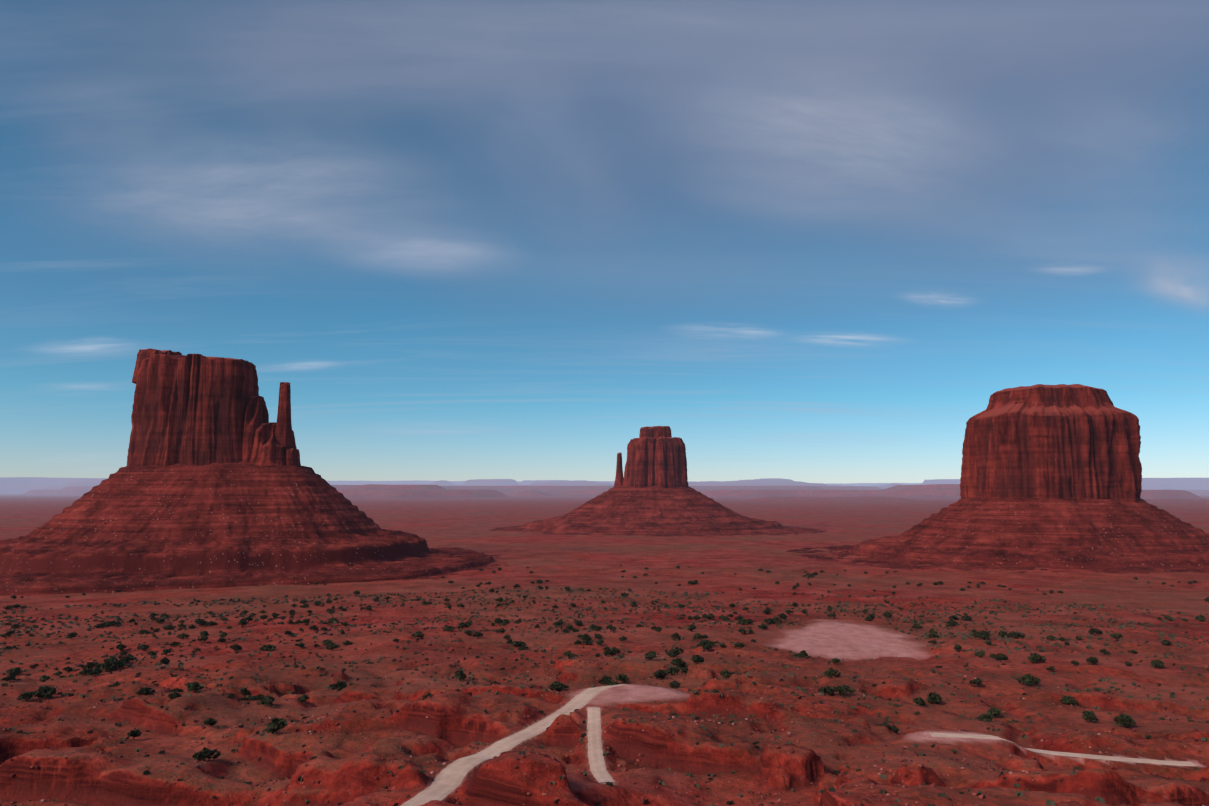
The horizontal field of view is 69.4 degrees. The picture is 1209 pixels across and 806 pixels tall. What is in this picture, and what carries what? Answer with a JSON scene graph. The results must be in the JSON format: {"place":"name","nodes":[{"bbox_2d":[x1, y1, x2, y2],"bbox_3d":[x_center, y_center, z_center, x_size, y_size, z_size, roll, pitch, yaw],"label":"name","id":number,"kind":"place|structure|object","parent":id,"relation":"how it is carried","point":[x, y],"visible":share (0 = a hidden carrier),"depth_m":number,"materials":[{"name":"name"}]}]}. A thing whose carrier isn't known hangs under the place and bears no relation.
{"place":"outdoors","nodes":[
{"label":"outdoors","id":0,"kind":"place"},
{"bbox_2d":[71,346,95,348],"bbox_3d":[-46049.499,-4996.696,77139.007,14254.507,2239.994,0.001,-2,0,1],"label":"cloud","id":1,"kind":"structure","parent":0,"point":[92,347],"depth_m":77133.89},
{"bbox_2d":[0,79,260,187],"bbox_3d":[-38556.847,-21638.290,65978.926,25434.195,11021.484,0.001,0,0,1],"label":"cloud","id":2,"kind":"structure","parent":0,"point":[100,99],"depth_m":65953.27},
{"bbox_2d":[119,96,538,291],"bbox_3d":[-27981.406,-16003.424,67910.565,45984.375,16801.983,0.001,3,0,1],"label":"cloud","id":3,"kind":"structure","parent":0,"point":[219,197],"depth_m":67867.31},
{"bbox_2d":[0,0,769,128],"bbox_3d":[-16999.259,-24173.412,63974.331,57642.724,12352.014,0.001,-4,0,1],"label":"cloud","id":4,"kind":"structure","parent":0,"point":[435,54],"depth_m":63865.18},
{"bbox_2d":[390,220,558,293],"bbox_3d":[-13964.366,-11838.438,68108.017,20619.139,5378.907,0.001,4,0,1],"label":"cloud","id":5,"kind":"structure","parent":0,"point":[437,248],"depth_m":68074.07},
{"bbox_2d":[401,684,624,805],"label":"dirt road","id":6,"kind":"structure","parent":0,"point":[448,780],"depth_m":255.01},
{"bbox_2d":[319,0,843,50],"bbox_3d":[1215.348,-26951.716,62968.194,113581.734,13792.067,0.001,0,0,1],"label":"cloud","id":7,"kind":"structure","parent":0,"point":[617,18],"depth_m":63040.75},
{"bbox_2d":[0,477,1208,805],"bbox_3d":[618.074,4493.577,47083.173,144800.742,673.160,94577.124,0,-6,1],"label":"ground","id":8,"kind":"structure","parent":0,"point":[468,515],"depth_m":462.42,"materials":[{"name":"soil"}]},
{"bbox_2d":[3,673,16,681],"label":"shrub","id":9,"kind":"object","parent":8,"relation":"on","point":[11,676],"visible":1,"depth_m":475.28,"materials":[{"name":"green plant"}]},
{"bbox_2d":[6,668,23,673],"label":"shrub","id":10,"kind":"object","parent":8,"relation":"on","point":[16,670],"visible":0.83,"depth_m":522.81,"materials":[{"name":"green plant"}]},
{"bbox_2d":[17,691,36,700],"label":"juniper","id":11,"kind":"object","parent":8,"relation":"on","point":[26,695],"visible":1,"depth_m":396.52,"materials":[{"name":"green plant"}]},
{"bbox_2d":[39,675,50,681],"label":"shrub","id":12,"kind":"object","parent":8,"relation":"on","point":[44,678],"visible":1,"depth_m":478.70,"materials":[{"name":"green plant"}]},
{"bbox_2d":[34,686,56,697],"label":"juniper","id":13,"kind":"object","parent":8,"relation":"on","point":[45,691],"visible":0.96,"depth_m":404.37,"materials":[{"name":"green plant"}]},
{"bbox_2d":[66,632,77,639],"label":"shrub","id":14,"kind":"object","parent":8,"relation":"on","point":[71,635],"visible":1,"depth_m":674.88,"materials":[{"name":"green plant"}]},
{"bbox_2d":[78,669,92,674],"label":"shrub","id":15,"kind":"object","parent":8,"relation":"on","point":[84,671],"visible":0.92,"depth_m":494.22,"materials":[{"name":"green plant"}]},
{"bbox_2d":[81,662,95,668],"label":"shrub","id":16,"kind":"object","parent":8,"relation":"on","point":[89,665],"visible":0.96,"depth_m":515.29,"materials":[{"name":"green plant"}]},
{"bbox_2d":[88,667,102,675],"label":"shrub","id":17,"kind":"object","parent":8,"relation":"on","point":[96,671],"visible":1,"depth_m":486.51,"materials":[{"name":"green plant"}]},
{"bbox_2d":[99,662,114,670],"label":"shrub","id":18,"kind":"object","parent":8,"relation":"on","point":[107,665],"visible":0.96,"depth_m":504.18,"materials":[{"name":"green plant"}]},
{"bbox_2d":[100,621,114,625],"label":"juniper","id":19,"kind":"object","parent":8,"relation":"on","point":[107,623],"visible":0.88,"depth_m":751.52,"materials":[{"name":"green plant"}]},
{"bbox_2d":[103,656,117,661],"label":"shrub","id":20,"kind":"object","parent":8,"relation":"on","point":[111,659],"visible":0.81,"depth_m":528.08,"materials":[{"name":"green plant"}]},
{"bbox_2d":[111,660,125,667],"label":"shrub","id":21,"kind":"object","parent":8,"relation":"on","point":[117,663],"visible":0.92,"depth_m":511.98,"materials":[{"name":"green plant"}]},
{"bbox_2d":[116,643,125,651],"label":"shrub","id":22,"kind":"object","parent":8,"relation":"on","point":[120,646],"visible":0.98,"depth_m":603.73,"materials":[{"name":"green plant"}]},
{"bbox_2d":[120,658,130,663],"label":"shrub","id":23,"kind":"object","parent":8,"relation":"on","point":[125,660],"visible":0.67,"depth_m":532.72,"materials":[{"name":"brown plant"}]},
{"bbox_2d":[124,654,135,660],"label":"shrub","id":24,"kind":"object","parent":8,"relation":"on","point":[130,657],"visible":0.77,"depth_m":552.40,"materials":[{"name":"green plant"}]},
{"bbox_2d":[127,728,141,739],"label":"shrub","id":25,"kind":"object","parent":8,"relation":"on","point":[135,733],"visible":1,"depth_m":307.41,"materials":[{"name":"green plant"}]},
{"bbox_2d":[137,644,148,649],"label":"shrub","id":26,"kind":"object","parent":8,"relation":"on","point":[142,647],"visible":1,"depth_m":602.61,"materials":[{"name":"green plant"}]},
{"bbox_2d":[136,687,154,694],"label":"shrub","id":27,"kind":"object","parent":8,"relation":"on","point":[145,690],"visible":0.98,"depth_m":376.44,"materials":[{"name":"green plant"}]},
{"bbox_2d":[160,657,169,664],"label":"juniper","id":28,"kind":"object","parent":8,"relation":"on","point":[164,660],"visible":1,"depth_m":518.49,"materials":[{"name":"green plant"}]},
{"bbox_2d":[167,691,181,698],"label":"shrub","id":29,"kind":"object","parent":8,"relation":"on","point":[174,695],"visible":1,"depth_m":355.10,"materials":[{"name":"green plant"}]},
{"bbox_2d":[176,633,189,638],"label":"juniper","id":30,"kind":"object","parent":8,"relation":"on","point":[182,635],"visible":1,"depth_m":648.72,"materials":[{"name":"green plant"}]},
{"bbox_2d":[185,681,202,691],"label":"juniper","id":31,"kind":"object","parent":8,"relation":"on","point":[191,686],"visible":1,"depth_m":370.48,"materials":[{"name":"green plant"}]},
{"bbox_2d":[197,635,207,641],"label":"juniper","id":32,"kind":"object","parent":8,"relation":"on","point":[204,638],"visible":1,"depth_m":633.64,"materials":[{"name":"green plant"}]},
{"bbox_2d":[192,747,220,760],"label":"juniper","id":33,"kind":"object","parent":8,"relation":"on","point":[204,753],"visible":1,"depth_m":274.56,"materials":[{"name":"green plant"}]},
{"bbox_2d":[203,717,217,725],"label":"shrub","id":34,"kind":"object","parent":8,"relation":"on","point":[210,721],"visible":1,"depth_m":321.92,"materials":[{"name":"green plant"}]},
{"bbox_2d":[205,621,218,625],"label":"juniper","id":35,"kind":"object","parent":8,"relation":"on","point":[210,623],"visible":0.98,"depth_m":750.43,"materials":[{"name":"green plant"}]},
{"bbox_2d":[230,644,242,650],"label":"shrub","id":36,"kind":"object","parent":8,"relation":"on","point":[236,647],"visible":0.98,"depth_m":597.25,"materials":[{"name":"green plant"}]},
{"bbox_2d":[238,619,247,626],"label":"juniper","id":37,"kind":"object","parent":8,"relation":"on","point":[242,622],"visible":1,"depth_m":738.54,"materials":[{"name":"green plant"}]},
{"bbox_2d":[240,688,248,694],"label":"juniper","id":38,"kind":"object","parent":8,"relation":"on","point":[244,691],"visible":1,"depth_m":414.57,"materials":[{"name":"green plant"}]},
{"bbox_2d":[239,695,258,700],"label":"shrub","id":39,"kind":"object","parent":8,"relation":"on","point":[249,697],"visible":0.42,"depth_m":379.93,"materials":[{"name":"green plant"}]},
{"bbox_2d":[0,348,509,595],"bbox_3d":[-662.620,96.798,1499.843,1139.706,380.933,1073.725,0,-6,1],"label":"butte","id":40,"kind":"object","parent":8,"relation":"on","point":[213,483],"visible":0.96,"depth_m":1368.60,"materials":[{"name":"stone"}]},
{"bbox_2d":[260,695,274,706],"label":"shrub","id":41,"kind":"object","parent":8,"relation":"on","point":[268,699],"visible":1,"depth_m":359.06,"materials":[{"name":"green plant"}]},
{"bbox_2d":[259,644,276,650],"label":"shrub","id":42,"kind":"object","parent":8,"relation":"on","point":[268,647],"visible":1,"depth_m":606.25,"materials":[{"name":"green plant"}]},
{"bbox_2d":[266,716,286,733],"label":"juniper","id":43,"kind":"object","parent":8,"relation":"on","point":[276,724],"visible":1,"depth_m":291.31,"materials":[{"name":"green plant"}]},
{"bbox_2d":[298,694,308,703],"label":"shrub","id":44,"kind":"object","parent":8,"relation":"on","point":[303,698],"visible":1,"depth_m":369.62,"materials":[{"name":"green plant"}]},
{"bbox_2d":[326,643,336,649],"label":"shrub","id":45,"kind":"object","parent":8,"relation":"on","point":[331,646],"visible":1,"depth_m":574.75,"materials":[{"name":"green plant"}]},
{"bbox_2d":[329,680,346,690],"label":"juniper","id":46,"kind":"object","parent":8,"relation":"on","point":[339,685],"visible":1,"depth_m":429.42,"materials":[{"name":"green plant"}]},
{"bbox_2d":[411,633,424,637],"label":"juniper","id":47,"kind":"object","parent":8,"relation":"on","point":[418,635],"visible":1,"depth_m":619.97,"materials":[{"name":"green plant"}]},
{"bbox_2d":[443,625,454,630],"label":"juniper","id":48,"kind":"object","parent":8,"relation":"on","point":[449,628],"visible":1,"depth_m":684.59,"materials":[{"name":"green plant"}]},
{"bbox_2d":[454,669,466,680],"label":"bush","id":49,"kind":"object","parent":8,"relation":"on","point":[460,675],"visible":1,"depth_m":448.94,"materials":[{"name":"green plant"}]},
{"bbox_2d":[473,631,482,638],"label":"juniper","id":50,"kind":"object","parent":8,"relation":"on","point":[477,634],"visible":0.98,"depth_m":644.94,"materials":[{"name":"green plant"}]},
{"bbox_2d":[515,640,526,647],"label":"juniper","id":51,"kind":"object","parent":8,"relation":"on","point":[519,643],"visible":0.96,"depth_m":596.07,"materials":[{"name":"green plant"}]},
{"bbox_2d":[548,681,563,690],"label":"bush","id":52,"kind":"object","parent":8,"relation":"on","point":[557,685],"visible":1,"depth_m":412.77,"materials":[{"name":"green plant"}]},
{"bbox_2d":[563,651,576,657],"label":"bush","id":53,"kind":"object","parent":8,"relation":"on","point":[568,653],"visible":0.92,"depth_m":541.88,"materials":[{"name":"green plant"}]},
{"bbox_2d":[580,633,591,640],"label":"bush","id":54,"kind":"object","parent":8,"relation":"on","point":[585,636],"visible":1,"depth_m":602.83,"materials":[{"name":"green plant"}]},
{"bbox_2d":[587,708,614,782],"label":"dirt road","id":55,"kind":"structure","parent":8,"relation":"on","point":[600,773],"depth_m":264.31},
{"bbox_2d":[0,588,1208,805],"bbox_3d":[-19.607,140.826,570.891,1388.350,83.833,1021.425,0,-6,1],"label":"sage tufts","id":56,"kind":"object","parent":8,"relation":"on","point":[728,624],"visible":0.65,"depth_m":639.12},
{"bbox_2d":[0,656,1208,805],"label":"loose rocks","id":57,"kind":"object","parent":8,"relation":"on","point":[750,733],"visible":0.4,"depth_m":287.84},
{"bbox_2d":[598,675,613,684],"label":"bush","id":58,"kind":"object","parent":8,"relation":"on","point":[605,679],"visible":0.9,"depth_m":426.88,"materials":[{"name":"green plant"}]},
{"bbox_2d":[603,648,615,655],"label":"bush","id":59,"kind":"object","parent":8,"relation":"on","point":[609,652],"visible":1,"depth_m":508.21,"materials":[{"name":"green plant"}]},
{"bbox_2d":[606,624,616,631],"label":"bush","id":60,"kind":"object","parent":8,"relation":"on","point":[610,627],"visible":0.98,"depth_m":665.79,"materials":[{"name":"green plant"}]},
{"bbox_2d":[606,681,618,685],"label":"bush","id":61,"kind":"object","parent":8,"relation":"on","point":[613,683],"visible":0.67,"depth_m":419.43,"materials":[{"name":"plant"}]},
{"bbox_2d":[616,673,628,683],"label":"juniper","id":62,"kind":"object","parent":8,"relation":"on","point":[622,677],"visible":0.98,"depth_m":429.78,"materials":[{"name":"green plant"}]},
{"bbox_2d":[645,651,654,659],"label":"bush","id":63,"kind":"object","parent":8,"relation":"on","point":[650,655],"visible":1,"depth_m":479.98,"materials":[{"name":"green plant"}]},
{"bbox_2d":[483,426,825,536],"bbox_3d":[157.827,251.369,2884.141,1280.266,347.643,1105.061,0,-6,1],"label":"butte","id":64,"kind":"object","parent":8,"relation":"on","point":[651,492],"visible":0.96,"depth_m":2733.25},
{"bbox_2d":[653,669,666,679],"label":"juniper","id":65,"kind":"object","parent":8,"relation":"on","point":[660,674],"visible":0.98,"depth_m":426.91,"materials":[{"name":"green plant"}]},
{"bbox_2d":[662,666,680,674],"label":"bush","id":66,"kind":"object","parent":8,"relation":"on","point":[674,670],"visible":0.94,"depth_m":452.92,"materials":[{"name":"green plant"}]},
{"bbox_2d":[665,649,679,656],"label":"bush","id":67,"kind":"object","parent":8,"relation":"on","point":[672,652],"visible":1,"depth_m":493.26,"materials":[{"name":"green plant"}]},
{"bbox_2d":[669,681,679,687],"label":"juniper","id":68,"kind":"object","parent":8,"relation":"on","point":[674,684],"visible":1,"depth_m":405.11,"materials":[{"name":"green plant"}]},
{"bbox_2d":[670,658,685,666],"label":"shrub","id":69,"kind":"object","parent":8,"relation":"on","point":[677,662],"visible":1,"depth_m":464.98,"materials":[{"name":"green plant"}]},
{"bbox_2d":[691,655,703,662],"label":"bush","id":70,"kind":"object","parent":8,"relation":"on","point":[696,658],"visible":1,"depth_m":467.90,"materials":[{"name":"green plant"}]},
{"bbox_2d":[693,633,702,641],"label":"juniper","id":71,"kind":"object","parent":8,"relation":"on","point":[697,636],"visible":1,"depth_m":588.21,"materials":[{"name":"green plant"}]},
{"bbox_2d":[702,643,712,650],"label":"bush","id":72,"kind":"object","parent":8,"relation":"on","point":[707,646],"visible":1,"depth_m":530.32,"materials":[{"name":"green plant"}]},
{"bbox_2d":[719,669,732,678],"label":"bush","id":73,"kind":"object","parent":8,"relation":"on","point":[725,673],"visible":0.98,"depth_m":409.11,"materials":[{"name":"green plant"}]},
{"bbox_2d":[734,642,743,648],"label":"juniper","id":74,"kind":"object","parent":8,"relation":"on","point":[739,644],"visible":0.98,"depth_m":557.34,"materials":[{"name":"green plant"}]},
{"bbox_2d":[764,618,775,623],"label":"juniper","id":75,"kind":"object","parent":8,"relation":"on","point":[770,621],"visible":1,"depth_m":735.02,"materials":[{"name":"green plant"}]},
{"bbox_2d":[818,685,833,694],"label":"bush","id":76,"kind":"object","parent":8,"relation":"on","point":[827,690],"visible":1,"depth_m":380.38,"materials":[{"name":"green plant"}]},
{"bbox_2d":[824,667,840,677],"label":"juniper","id":77,"kind":"object","parent":8,"relation":"on","point":[831,672],"visible":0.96,"depth_m":420.14,"materials":[{"name":"green plant"}]},
{"bbox_2d":[833,686,846,695],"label":"juniper","id":78,"kind":"object","parent":8,"relation":"on","point":[839,689],"visible":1,"depth_m":378.31,"materials":[{"name":"green plant"}]},
{"bbox_2d":[838,685,854,694],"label":"bush","id":79,"kind":"object","parent":8,"relation":"on","point":[848,689],"visible":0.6,"depth_m":381.87,"materials":[{"name":"green plant"}]},
{"bbox_2d":[874,722,898,732],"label":"juniper","id":80,"kind":"object","parent":8,"relation":"on","point":[893,728],"visible":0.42,"depth_m":315.68,"materials":[{"name":"green plant"}]},
{"bbox_2d":[912,696,925,705],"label":"bush","id":81,"kind":"object","parent":8,"relation":"on","point":[919,701],"visible":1,"depth_m":383.34,"materials":[{"name":"green plant"}]},
{"bbox_2d":[927,692,941,703],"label":"bush","id":82,"kind":"object","parent":8,"relation":"on","point":[931,695],"visible":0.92,"depth_m":387.56,"materials":[{"name":"green plant"}]},
{"bbox_2d":[947,620,957,625],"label":"bush","id":83,"kind":"object","parent":8,"relation":"on","point":[952,622],"visible":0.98,"depth_m":737.19,"materials":[{"name":"green plant"}]},
{"bbox_2d":[961,615,971,620],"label":"juniper","id":84,"kind":"object","parent":8,"relation":"on","point":[966,617],"visible":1,"depth_m":781.23,"materials":[{"name":"green plant"}]},
{"bbox_2d":[969,678,982,686],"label":"bush","id":85,"kind":"object","parent":8,"relation":"on","point":[977,681],"visible":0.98,"depth_m":422.38,"materials":[{"name":"green plant"}]},
{"bbox_2d":[974,651,985,656],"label":"bush","id":86,"kind":"object","parent":8,"relation":"on","point":[979,654],"visible":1,"depth_m":538.45,"materials":[{"name":"green plant"}]},
{"bbox_2d":[975,713,993,721],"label":"bush","id":87,"kind":"object","parent":8,"relation":"on","point":[986,716],"visible":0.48,"depth_m":354.58,"materials":[{"name":"green plant"}]},
{"bbox_2d":[978,632,990,639],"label":"bush","id":88,"kind":"object","parent":8,"relation":"on","point":[984,635],"visible":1,"depth_m":611.31,"materials":[{"name":"green plant"}]},
{"bbox_2d":[987,706,1001,717],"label":"bush","id":89,"kind":"object","parent":8,"relation":"on","point":[993,711],"visible":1,"depth_m":367.01,"materials":[{"name":"green plant"}]},
{"bbox_2d":[785,384,1208,573],"bbox_3d":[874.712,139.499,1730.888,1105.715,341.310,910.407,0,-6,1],"label":"butte","id":90,"kind":"object","parent":8,"relation":"on","point":[1051,477],"visible":0.96,"depth_m":1605.47,"materials":[{"name":"stone"}]},
{"bbox_2d":[994,653,1007,662],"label":"juniper","id":91,"kind":"object","parent":8,"relation":"on","point":[1000,656],"visible":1,"depth_m":497.72,"materials":[{"name":"green plant"}]},
{"bbox_2d":[1012,632,1024,638],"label":"bush","id":92,"kind":"object","parent":8,"relation":"on","point":[1017,635],"visible":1,"depth_m":631.04,"materials":[{"name":"green plant"}]},
{"bbox_2d":[1016,674,1039,685],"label":"juniper","id":93,"kind":"object","parent":8,"relation":"on","point":[1028,679],"visible":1,"depth_m":422.29,"materials":[{"name":"green plant"}]},
{"bbox_2d":[1028,653,1046,662],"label":"juniper","id":94,"kind":"object","parent":8,"relation":"on","point":[1034,658],"visible":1,"depth_m":489.77,"materials":[{"name":"green plant"}]},
{"bbox_2d":[1060,695,1077,704],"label":"bush","id":95,"kind":"object","parent":8,"relation":"on","point":[1068,699],"visible":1,"depth_m":393.76,"materials":[{"name":"green plant"}]},
{"bbox_2d":[1081,710,1097,721],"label":"juniper","id":96,"kind":"object","parent":8,"relation":"on","point":[1090,716],"visible":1,"depth_m":362.49,"materials":[{"name":"green plant"}]},
{"bbox_2d":[1086,656,1097,663],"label":"bush","id":97,"kind":"object","parent":8,"relation":"on","point":[1093,660],"visible":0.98,"depth_m":510.39,"materials":[{"name":"green plant"}]},
{"bbox_2d":[1109,633,1122,638],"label":"juniper","id":98,"kind":"object","parent":8,"relation":"on","point":[1116,635],"visible":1,"depth_m":642.57,"materials":[{"name":"green plant"}]},
{"bbox_2d":[1114,713,1135,726],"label":"juniper","id":99,"kind":"object","parent":8,"relation":"on","point":[1124,719],"visible":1,"depth_m":350.54,"materials":[{"name":"green plant"}]},
{"bbox_2d":[1151,659,1164,667],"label":"shrub","id":100,"kind":"object","parent":8,"relation":"on","point":[1157,663],"visible":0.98,"depth_m":506.85,"materials":[{"name":"green plant"}]},
{"bbox_2d":[0,0,1208,483],"label":"sky","id":101,"kind":"structure","parent":0,"point":[389,381],"materials":[{"name":"blue"}]},
{"bbox_2d":[569,54,722,242],"bbox_3d":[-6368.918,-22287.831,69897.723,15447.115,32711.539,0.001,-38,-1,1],"label":"cloud","id":102,"kind":"structure","parent":0,"point":[617,185],"depth_m":69763.41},
{"bbox_2d":[655,41,1099,278],"bbox_3d":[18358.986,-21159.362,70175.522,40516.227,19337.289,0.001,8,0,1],"label":"cloud","id":103,"kind":"structure","parent":0,"point":[858,141],"depth_m":70144.91,"materials":[{"name":"white"}]},
{"bbox_2d":[621,0,1207,116],"bbox_3d":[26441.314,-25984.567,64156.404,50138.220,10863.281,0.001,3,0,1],"label":"cloud","id":104,"kind":"structure","parent":0,"point":[850,39],"depth_m":64288.52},
{"bbox_2d":[812,186,1208,304],"bbox_3d":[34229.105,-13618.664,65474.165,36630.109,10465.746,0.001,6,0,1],"label":"cloud","id":105,"kind":"structure","parent":0,"point":[1111,230],"depth_m":65494.81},
{"bbox_2d":[930,733,1196,765],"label":"dirt road","id":106,"kind":"structure","parent":0,"point":[1137,760],"depth_m":283.96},
{"bbox_2d":[1099,224,1205,300],"bbox_3d":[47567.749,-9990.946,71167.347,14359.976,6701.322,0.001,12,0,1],"label":"cloud","id":107,"kind":"structure","parent":0,"point":[1192,293],"depth_m":71189.89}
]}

